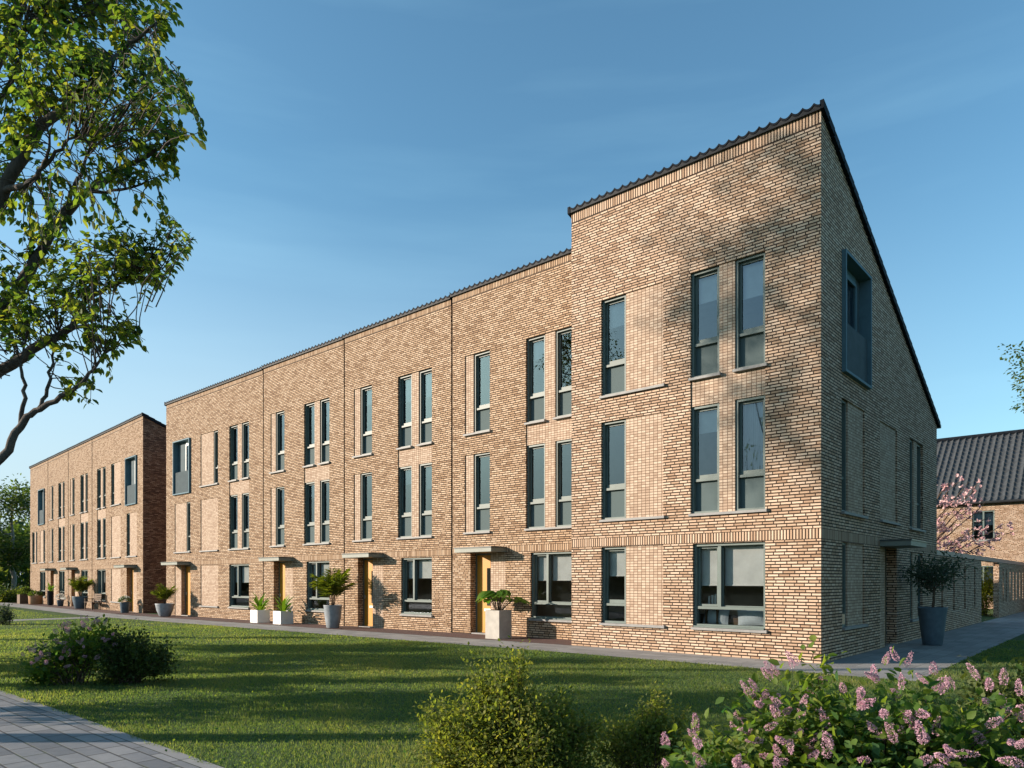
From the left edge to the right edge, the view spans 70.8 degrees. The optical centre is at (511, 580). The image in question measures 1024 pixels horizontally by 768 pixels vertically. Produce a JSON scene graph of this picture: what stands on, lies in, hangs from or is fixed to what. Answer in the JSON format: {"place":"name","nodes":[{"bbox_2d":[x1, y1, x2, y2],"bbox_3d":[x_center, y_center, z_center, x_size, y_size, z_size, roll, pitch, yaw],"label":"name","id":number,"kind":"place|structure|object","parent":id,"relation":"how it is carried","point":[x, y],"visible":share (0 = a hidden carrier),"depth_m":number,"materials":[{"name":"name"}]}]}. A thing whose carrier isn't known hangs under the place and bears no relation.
{"place":"outdoors","nodes":[
{"label":"outdoors","id":0,"kind":"place"},
{"bbox_2d":[11,617,105,620],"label":"cross path","id":1,"kind":"structure","parent":0,"point":[53,618],"depth_m":32.80,"materials":[{"name":"concrete"}]},
{"bbox_2d":[0,695,199,767],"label":"paved path","id":2,"kind":"structure","parent":0,"point":[32,737],"depth_m":6.98,"materials":[{"name":"grey concrete"}]},
{"bbox_2d":[15,603,571,644],"bbox_3d":[-18.334,1.671,36.623,54.581,0.126,2.246,0,0,43],"label":"red paving strip","id":3,"kind":"object","parent":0,"point":[482,636],"visible":0.73,"depth_m":24.65,"materials":[{"name":"brick"}]},
{"bbox_2d":[16,586,32,603],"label":"planter","id":4,"kind":"object","parent":3,"relation":"on","point":[22,597],"visible":0.86,"depth_m":53.36,"materials":[{"name":"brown wood"}]},
{"bbox_2d":[27,590,44,604],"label":"potted plant","id":5,"kind":"object","parent":3,"relation":"on","point":[35,597],"visible":1,"depth_m":51.64,"materials":[{"name":"wood"}]},
{"bbox_2d":[44,583,55,604],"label":"potted plant","id":6,"kind":"object","parent":3,"relation":"on","point":[50,596],"visible":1,"depth_m":49.63,"materials":[{"name":"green plant"}]},
{"bbox_2d":[69,575,94,608],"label":"potted palm","id":7,"kind":"object","parent":3,"relation":"on","point":[78,585],"visible":1,"depth_m":43.70,"materials":[{"name":"green plant"}]},
{"bbox_2d":[84,593,101,609],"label":"bench","id":8,"kind":"object","parent":3,"relation":"on","point":[95,598],"visible":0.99,"depth_m":42.64,"materials":[{"name":"brown wood"}]},
{"bbox_2d":[117,595,131,612],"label":"potted flowers","id":9,"kind":"object","parent":3,"relation":"on","point":[124,607],"visible":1,"depth_m":38.19,"materials":[{"name":"white plant"}]},
{"bbox_2d":[150,583,177,616],"bbox_3d":[-16.402,0.919,34.097,1.004,1.602,1.418,0,0,41],"label":"potted palm","id":10,"kind":"object","parent":3,"relation":"on","point":[164,609],"visible":1,"depth_m":33.95,"materials":[{"name":"ceramic"}]},
{"bbox_2d":[244,592,271,622],"bbox_3d":[-10.091,1.052,28.842,1.281,1.260,1.359,0,0,-17],"label":"white planter","id":11,"kind":"object","parent":3,"relation":"on","point":[260,614],"visible":1,"depth_m":28.63,"materials":[{"name":"concrete"}]},
{"bbox_2d":[271,595,298,623],"bbox_3d":[-8.721,1.097,27.637,1.695,1.155,1.353,0,0,41],"label":"white planter","id":12,"kind":"object","parent":3,"relation":"on","point":[282,615],"visible":1,"depth_m":27.50,"materials":[{"name":"ceramic"}]},
{"bbox_2d":[310,567,356,627],"bbox_3d":[-6.364,0.585,24.941,1.642,2.144,1.872,0,0,10],"label":"potted palm","id":13,"kind":"object","parent":3,"relation":"on","point":[330,584],"visible":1,"depth_m":24.76,"materials":[{"name":"plant"}]},
{"bbox_2d":[475,589,531,638],"bbox_3d":[-0.215,0.934,20.229,1.577,1.376,1.285,0,0,7],"label":"planter","id":14,"kind":"object","parent":3,"relation":"on","point":[498,621],"visible":1,"depth_m":19.98,"materials":[{"name":"concrete"}]},
{"bbox_2d":[0,602,932,680],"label":"front path","id":15,"kind":"structure","parent":0,"point":[859,671],"depth_m":17.28,"materials":[{"name":"concrete"}]},
{"bbox_2d":[1,609,1020,767],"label":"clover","id":16,"kind":"object","parent":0,"point":[332,729],"visible":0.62,"depth_m":9.99,"materials":[{"name":"green plant"}]},
{"bbox_2d":[0,584,1023,767],"bbox_3d":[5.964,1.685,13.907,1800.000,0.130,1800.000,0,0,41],"label":"lawn","id":17,"kind":"structure","parent":0,"point":[987,617],"depth_m":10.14,"materials":[{"name":"green plant"}]},
{"bbox_2d":[0,603,16,624],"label":"garden shrub","id":18,"kind":"object","parent":17,"relation":"on","point":[6,615],"visible":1,"depth_m":27.97,"materials":[{"name":"green plant"}]},
{"bbox_2d":[0,586,16,602],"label":"rounded shrub","id":19,"kind":"object","parent":17,"relation":"on","point":[10,599],"visible":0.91,"depth_m":56.61,"materials":[{"name":"green plant"}]},
{"bbox_2d":[0,473,29,589],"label":"tree","id":20,"kind":"object","parent":17,"relation":"on","point":[8,543],"visible":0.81,"depth_m":63.05,"materials":[{"name":"green plant"}]},
{"bbox_2d":[0,518,29,591],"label":"distant wood","id":21,"kind":"object","parent":17,"relation":"on","point":[21,578],"visible":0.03,"depth_m":73.72,"materials":[{"name":"green plant"}]},
{"bbox_2d":[29,459,47,603],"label":"end terraced house","id":22,"kind":"structure","parent":17,"relation":"on","point":[38,519],"depth_m":54.02,"materials":[{"name":"brick"}]},
{"bbox_2d":[41,572,44,596],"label":"window","id":23,"kind":"structure","parent":22,"relation":"in","point":[42,573],"depth_m":53.89,"materials":[{"name":"grey paint"}]},
{"bbox_2d":[40,449,67,605],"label":"terraced house","id":24,"kind":"structure","parent":17,"relation":"on","point":[57,513],"depth_m":50.21,"materials":[{"name":"brick"}]},
{"bbox_2d":[59,571,64,597],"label":"window","id":25,"kind":"structure","parent":24,"relation":"in","point":[62,573],"depth_m":49.77,"materials":[{"name":"grey glass"}]},
{"bbox_2d":[13,614,127,685],"bbox_3d":[-6.914,1.114,11.308,1.482,1.182,1.158,0,0,14],"label":"lilac shrub","id":26,"kind":"object","parent":17,"relation":"on","point":[70,653],"visible":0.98,"depth_m":11.16,"materials":[{"name":"green plant"}]},
{"bbox_2d":[60,437,91,607],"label":"terraced house","id":27,"kind":"structure","parent":17,"relation":"on","point":[79,508],"depth_m":46.41,"materials":[{"name":"brick"}]},
{"bbox_2d":[82,570,87,595],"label":"window","id":28,"kind":"structure","parent":27,"relation":"in","point":[84,572],"depth_m":46.12,"materials":[{"name":"grey paint"}]},
{"bbox_2d":[0,0,206,464],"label":"shade tree","id":29,"kind":"object","parent":17,"relation":"on","point":[54,18],"visible":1,"depth_m":6.71,"materials":[{"name":"green plant"}]},
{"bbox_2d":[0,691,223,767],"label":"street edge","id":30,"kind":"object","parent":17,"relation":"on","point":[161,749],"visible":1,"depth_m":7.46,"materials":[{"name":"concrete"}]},
{"bbox_2d":[91,412,165,612],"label":"end terraced house","id":31,"kind":"structure","parent":17,"relation":"on","point":[128,506],"depth_m":39.72,"materials":[{"name":"brick"}]},
{"bbox_2d":[98,519,100,557],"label":"window","id":32,"kind":"structure","parent":31,"relation":"in","point":[99,520],"depth_m":43.86,"materials":[{"name":"grey paint"}]},
{"bbox_2d":[98,469,100,507],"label":"window","id":33,"kind":"structure","parent":31,"relation":"in","point":[99,470],"depth_m":43.86,"materials":[{"name":"grey paint"}]},
{"bbox_2d":[98,569,105,600],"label":"window","id":34,"kind":"structure","parent":31,"relation":"in","point":[101,573],"depth_m":43.47,"materials":[{"name":"grey paint"}]},
{"bbox_2d":[103,518,105,557],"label":"window","id":35,"kind":"structure","parent":31,"relation":"in","point":[104,519],"depth_m":43.12,"materials":[{"name":"grey paint"}]},
{"bbox_2d":[103,467,105,506],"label":"window","id":36,"kind":"structure","parent":31,"relation":"in","point":[104,469],"depth_m":43.12,"materials":[{"name":"grey paint"}]},
{"bbox_2d":[112,464,113,504],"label":"window","id":37,"kind":"structure","parent":31,"relation":"in","point":[112,464],"depth_m":41.90,"materials":[{"name":"grey paint"}]},
{"bbox_2d":[128,513,129,555],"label":"window","id":38,"kind":"structure","parent":31,"relation":"in","point":[129,513],"depth_m":39.97,"materials":[{"name":"grey paint"}]},
{"bbox_2d":[129,568,132,611],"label":"door","id":39,"kind":"structure","parent":31,"relation":"in","point":[131,568],"depth_m":40.02,"materials":[{"name":"yellow paint"}]},
{"bbox_2d":[76,617,182,685],"bbox_3d":[-6.035,1.133,11.343,1.653,1.081,1.282,0,0,10],"label":"dark shrub","id":40,"kind":"object","parent":17,"relation":"on","point":[129,660],"visible":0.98,"depth_m":11.27,"materials":[{"name":"green plant"}]},
{"bbox_2d":[160,367,344,619],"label":"end terraced house","id":41,"kind":"structure","parent":17,"relation":"on","point":[214,496],"depth_m":32.86,"materials":[{"name":"brick"}]},
{"bbox_2d":[181,565,189,615],"bbox_3d":[-15.587,0.507,34.780,1.024,2.467,0.310,0,0,41],"label":"door","id":42,"kind":"structure","parent":41,"relation":"in","point":[187,566],"depth_m":34.99,"materials":[{"name":"yellow paint"}]},
{"bbox_2d":[187,502,189,550],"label":"window","id":43,"kind":"structure","parent":41,"relation":"in","point":[188,503],"depth_m":34.65,"materials":[{"name":"grey paint"}]},
{"bbox_2d":[214,431,217,482],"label":"window","id":44,"kind":"structure","parent":41,"relation":"in","point":[215,432],"depth_m":32.86,"materials":[{"name":"grey paint"}]},
{"bbox_2d":[231,495,237,548],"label":"window","id":45,"kind":"structure","parent":41,"relation":"in","point":[234,533],"depth_m":31.86,"materials":[{"name":"grey paint"}]},
{"bbox_2d":[231,425,237,479],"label":"window","id":46,"kind":"structure","parent":41,"relation":"in","point":[234,465],"depth_m":31.86,"materials":[{"name":"grey paint"}]},
{"bbox_2d":[229,564,248,607],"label":"window","id":47,"kind":"structure","parent":41,"relation":"in","point":[245,567],"depth_m":31.53,"materials":[{"name":"grey paint"}]},
{"bbox_2d":[243,493,248,547],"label":"window","id":48,"kind":"structure","parent":41,"relation":"in","point":[245,531],"depth_m":31.18,"materials":[{"name":"grey paint"}]},
{"bbox_2d":[243,422,248,477],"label":"window","id":49,"kind":"structure","parent":41,"relation":"in","point":[245,461],"depth_m":31.18,"materials":[{"name":"grey paint"}]},
{"bbox_2d":[258,336,430,625],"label":"terraced house","id":50,"kind":"structure","parent":17,"relation":"on","point":[304,501],"depth_m":28.08,"materials":[{"name":"brick"}]},
{"bbox_2d":[277,487,283,545],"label":"window","id":51,"kind":"structure","parent":50,"relation":"in","point":[280,528],"depth_m":29.38,"materials":[{"name":"grey paint"}]},
{"bbox_2d":[277,411,283,470],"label":"window","id":52,"kind":"structure","parent":50,"relation":"in","point":[280,454],"depth_m":29.38,"materials":[{"name":"grey paint"}]},
{"bbox_2d":[279,562,284,609],"bbox_3d":[-9.237,0.460,29.359,0.803,2.433,0.095,0,0,41],"label":"door","id":53,"kind":"structure","parent":50,"relation":"in","point":[281,564],"depth_m":29.50,"materials":[{"name":"yellow paint"}]},
{"bbox_2d":[306,482,314,543],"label":"window","id":54,"kind":"structure","parent":50,"relation":"in","point":[310,526],"depth_m":27.98,"materials":[{"name":"grey paint"}]},
{"bbox_2d":[306,402,314,465],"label":"window","id":55,"kind":"structure","parent":50,"relation":"in","point":[310,449],"depth_m":27.98,"materials":[{"name":"grey paint"}]},
{"bbox_2d":[306,561,328,610],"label":"window","id":56,"kind":"structure","parent":50,"relation":"in","point":[313,566],"depth_m":27.69,"materials":[{"name":"grey paint"}]},
{"bbox_2d":[321,479,328,542],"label":"window","id":57,"kind":"structure","parent":50,"relation":"in","point":[324,524],"depth_m":27.30,"materials":[{"name":"grey paint"}]},
{"bbox_2d":[321,398,328,462],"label":"window","id":58,"kind":"structure","parent":50,"relation":"in","point":[324,444],"depth_m":27.33,"materials":[{"name":"grey paint"}]},
{"bbox_2d":[341,294,537,631],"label":"terraced house","id":59,"kind":"structure","parent":17,"relation":"on","point":[397,555],"depth_m":24.34,"materials":[{"name":"brick"}]},
{"bbox_2d":[358,558,372,627],"bbox_3d":[-5.082,0.457,25.575,0.803,2.467,0.310,0,0,41],"label":"door","id":60,"kind":"structure","parent":59,"relation":"in","point":[367,563],"depth_m":25.71,"materials":[{"name":"yellow paint"}]},
{"bbox_2d":[361,472,371,539],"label":"window","id":61,"kind":"structure","parent":59,"relation":"in","point":[366,521],"depth_m":25.67,"materials":[{"name":"grey paint"}]},
{"bbox_2d":[361,386,371,454],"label":"window","id":62,"kind":"structure","parent":59,"relation":"in","point":[366,437],"depth_m":25.67,"materials":[{"name":"grey paint"}]},
{"bbox_2d":[399,466,411,537],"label":"window","id":63,"kind":"structure","parent":59,"relation":"in","point":[405,473],"depth_m":24.28,"materials":[{"name":"grey glass"}]},
{"bbox_2d":[399,374,411,447],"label":"window","id":64,"kind":"structure","parent":59,"relation":"in","point":[405,382],"depth_m":24.28,"materials":[{"name":"glass"}]},
{"bbox_2d":[401,557,431,614],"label":"window","id":65,"kind":"structure","parent":59,"relation":"in","point":[425,563],"depth_m":23.86,"materials":[{"name":"grey paint"}]},
{"bbox_2d":[420,463,431,535],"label":"window","id":66,"kind":"structure","parent":59,"relation":"in","point":[425,469],"depth_m":23.60,"materials":[{"name":"grey glass"}]},
{"bbox_2d":[420,368,431,443],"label":"window","id":67,"kind":"structure","parent":59,"relation":"in","point":[426,375],"depth_m":23.61,"materials":[{"name":"grey paint"}]},
{"bbox_2d":[450,248,571,639],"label":"terraced house","id":68,"kind":"structure","parent":17,"relation":"on","point":[512,473],"depth_m":20.98,"materials":[{"name":"brick"}]},
{"bbox_2d":[471,553,490,634],"bbox_3d":[-0.851,0.417,21.867,0.806,2.467,0.310,0,0,41],"label":"door","id":69,"kind":"structure","parent":68,"relation":"in","point":[483,561],"depth_m":22.02,"materials":[{"name":"yellow paint"}]},
{"bbox_2d":[474,452,489,531],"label":"window","id":70,"kind":"structure","parent":68,"relation":"in","point":[481,512],"depth_m":21.95,"materials":[{"name":"grey paint"}]},
{"bbox_2d":[474,350,489,431],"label":"window","id":71,"kind":"structure","parent":68,"relation":"in","point":[481,413],"depth_m":21.95,"materials":[{"name":"grey paint"}]},
{"bbox_2d":[527,443,544,528],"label":"window","id":72,"kind":"structure","parent":68,"relation":"in","point":[535,507],"depth_m":20.56,"materials":[{"name":"grey paint"}]},
{"bbox_2d":[527,335,544,421],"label":"window","id":73,"kind":"structure","parent":68,"relation":"in","point":[535,346],"depth_m":20.56,"materials":[{"name":"grey paint"}]},
{"bbox_2d":[531,551,571,619],"bbox_3d":[1.179,0.150,20.023,1.516,1.872,0.292,0,0,41],"label":"window","id":74,"kind":"structure","parent":68,"relation":"in","point":[541,561],"depth_m":20.15,"materials":[{"name":"grey paint"}]},
{"bbox_2d":[556,439,571,526],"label":"window","id":75,"kind":"structure","parent":68,"relation":"in","point":[563,503],"depth_m":19.87,"materials":[{"name":"grey glass"}]},
{"bbox_2d":[556,327,571,416],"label":"window","id":76,"kind":"structure","parent":68,"relation":"in","point":[563,394],"depth_m":19.87,"materials":[{"name":"grey paint"}]},
{"bbox_2d":[405,635,624,767],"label":"boxwood shrub","id":77,"kind":"object","parent":17,"relation":"on","point":[476,739],"visible":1,"depth_m":5.57,"materials":[{"name":"green plant"}]},
{"bbox_2d":[585,681,702,767],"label":"boxwood shrub","id":78,"kind":"object","parent":17,"relation":"on","point":[644,728],"visible":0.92,"depth_m":5.84,"materials":[{"name":"green plant"}]},
{"bbox_2d":[567,99,940,662],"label":"corner house","id":79,"kind":"structure","parent":17,"relation":"on","point":[754,411],"depth_m":15.77,"materials":[{"name":"brick"}]},
{"bbox_2d":[603,547,625,623],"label":"window","id":80,"kind":"structure","parent":79,"relation":"in","point":[614,558],"depth_m":17.27,"materials":[{"name":"grey paint"}]},
{"bbox_2d":[603,419,625,519],"bbox_3d":[2.486,-2.610,17.152,0.662,2.332,0.173,0,0,41],"label":"window","id":81,"kind":"structure","parent":79,"relation":"in","point":[614,495],"depth_m":17.25,"materials":[{"name":"grey paint"}]},
{"bbox_2d":[603,295,625,395],"bbox_3d":[2.498,-5.545,17.166,0.662,2.302,0.210,0,0,41],"label":"window","id":82,"kind":"structure","parent":79,"relation":"in","point":[614,309],"depth_m":17.26,"materials":[{"name":"grey paint"}]},
{"bbox_2d":[692,403,718,513],"bbox_3d":[4.249,-2.610,15.632,0.647,2.332,0.210,0,0,41],"label":"window","id":83,"kind":"structure","parent":79,"relation":"in","point":[705,419],"depth_m":15.71,"materials":[{"name":"grey paint"}]},
{"bbox_2d":[692,266,718,377],"bbox_3d":[4.249,-5.545,15.632,0.647,2.302,0.210,0,0,41],"label":"window","id":84,"kind":"structure","parent":79,"relation":"in","point":[705,284],"depth_m":15.71,"materials":[{"name":"grey paint"}]},
{"bbox_2d":[705,609,718,623],"bbox_3d":[4.399,1.076,15.838,0.340,1.048,0.160,0,0,41],"label":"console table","id":85,"kind":"object","parent":79,"relation":"in","point":[706,615],"depth_m":15.88,"materials":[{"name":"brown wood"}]},
{"bbox_2d":[693,541,764,629],"bbox_3d":[4.620,0.113,15.252,1.597,1.807,0.292,0,0,41],"label":"window","id":86,"kind":"structure","parent":79,"relation":"in","point":[744,561],"depth_m":15.36,"materials":[{"name":"grey paint"}]},
{"bbox_2d":[700,614,763,625],"bbox_3d":[5.178,1.130,15.892,1.900,0.740,0.850,0,0,41],"label":"sofa","id":87,"kind":"object","parent":79,"relation":"in","point":[732,619],"visible":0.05,"depth_m":15.68,"materials":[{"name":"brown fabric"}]},
{"bbox_2d":[703,609,729,624],"bbox_3d":[4.491,0.780,15.836,0.600,0.400,0.140,5,-5,41],"label":"cushion","id":88,"kind":"object","parent":87,"relation":"on","point":[723,615],"visible":0.78,"depth_m":15.74,"materials":[{"name":"grey fabric"}]},
{"bbox_2d":[737,610,763,625],"bbox_3d":[5.077,0.780,15.322,0.600,0.400,0.140,-8,-13,41],"label":"cushion","id":89,"kind":"object","parent":87,"relation":"on","point":[751,617],"visible":0.87,"depth_m":15.26,"materials":[{"name":"white fabric"}]},
{"bbox_2d":[736,395,764,510],"bbox_3d":[5.022,-2.610,14.990,0.647,2.332,0.263,0,0,41],"label":"window","id":90,"kind":"structure","parent":79,"relation":"in","point":[750,412],"depth_m":15.08,"materials":[{"name":"grey glass"}]},
{"bbox_2d":[736,252,764,368],"bbox_3d":[5.005,-5.545,14.970,0.647,2.302,0.210,0,0,41],"label":"window","id":91,"kind":"structure","parent":79,"relation":"in","point":[750,271],"depth_m":15.04,"materials":[{"name":"glass"}]},
{"bbox_2d":[842,400,845,510],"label":"window","id":92,"kind":"structure","parent":79,"relation":"in","point":[843,402],"depth_m":15.25,"materials":[{"name":"grey paint"}]},
{"bbox_2d":[842,543,845,626],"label":"window","id":93,"kind":"structure","parent":79,"relation":"in","point":[843,544],"depth_m":15.23,"materials":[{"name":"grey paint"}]},
{"bbox_2d":[885,549,895,646],"bbox_3d":[9.243,0.427,17.914,0.310,2.447,0.964,0,0,41],"label":"door","id":94,"kind":"structure","parent":79,"relation":"in","point":[886,644],"depth_m":18.28,"materials":[{"name":"grey paint"}]},
{"bbox_2d":[910,440,911,526],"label":"window","id":95,"kind":"structure","parent":79,"relation":"in","point":[910,440],"depth_m":19.61,"materials":[{"name":"grey paint"}]},
{"bbox_2d":[917,444,919,528],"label":"window","id":96,"kind":"structure","parent":79,"relation":"in","point":[918,446],"depth_m":20.36,"materials":[{"name":"grey paint"}]},
{"bbox_2d":[660,635,1023,767],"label":"lilac shrub","id":97,"kind":"object","parent":17,"relation":"on","point":[855,740],"visible":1,"depth_m":4.38,"materials":[{"name":"green plant"}]},
{"bbox_2d":[873,682,1009,766],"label":"narrow leaved shrub","id":98,"kind":"object","parent":17,"relation":"on","point":[964,706],"visible":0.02,"depth_m":5.05,"materials":[{"name":"green plant"}]},
{"bbox_2d":[937,550,999,630],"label":"garden wall","id":99,"kind":"structure","parent":17,"relation":"on","point":[963,604],"depth_m":25.07,"materials":[{"name":"brick"}]},
{"bbox_2d":[937,474,1017,555],"bbox_3d":[19.831,-1.431,32.196,6.286,6.307,3.398,0,0,9],"label":"magnolia tree","id":100,"kind":"object","parent":17,"relation":"on","point":[945,528],"visible":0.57,"depth_m":32.00,"materials":[{"name":"pink plant"}]},
{"bbox_2d":[937,429,1023,608],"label":"back house","id":101,"kind":"structure","parent":17,"relation":"on","point":[993,462],"depth_m":41.93,"materials":[{"name":"brick"}]},
{"bbox_2d":[972,510,994,540],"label":"window","id":102,"kind":"structure","parent":101,"relation":"in","point":[982,515],"depth_m":41.02,"materials":[{"name":"grey glass"}]},
{"bbox_2d":[981,566,992,595],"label":"window","id":103,"kind":"structure","parent":101,"relation":"in","point":[984,567],"depth_m":40.96,"materials":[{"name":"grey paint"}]},
{"bbox_2d":[981,564,992,615],"bbox_3d":[21.628,0.391,33.403,1.895,2.561,2.110,0,0,41],"label":"golden bush","id":104,"kind":"object","parent":17,"relation":"on","point":[985,596],"visible":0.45,"depth_m":33.11,"materials":[{"name":"green plant"}]},
{"bbox_2d":[952,655,1023,747],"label":"garden shrub","id":105,"kind":"object","parent":17,"relation":"on","point":[1002,688],"visible":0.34,"depth_m":6.92,"materials":[{"name":"green plant"}]},
{"bbox_2d":[993,559,1023,617],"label":"garden wall","id":106,"kind":"structure","parent":17,"relation":"on","point":[1008,587],"depth_m":33.19,"materials":[{"name":"brick"}]},
{"bbox_2d":[998,341,1023,413],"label":"garden tree","id":107,"kind":"object","parent":17,"relation":"on","point":[1014,373],"visible":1,"depth_m":38.95,"materials":[{"name":"green plant"}]},
{"bbox_2d":[0,0,1023,574],"label":"sky","id":108,"kind":"structure","parent":0,"point":[363,163],"materials":[{"name":"blue"}]},
{"bbox_2d":[825,611,1023,671],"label":"side path","id":109,"kind":"structure","parent":0,"point":[968,641],"depth_m":17.02,"materials":[{"name":"concrete"}]},
{"bbox_2d":[899,550,976,645],"bbox_3d":[10.546,0.429,17.925,1.594,2.367,1.563,0,0,-31],"label":"potted olive","id":110,"kind":"object","parent":109,"relation":"on","point":[932,620],"visible":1,"depth_m":17.79,"materials":[{"name":"green plant"}]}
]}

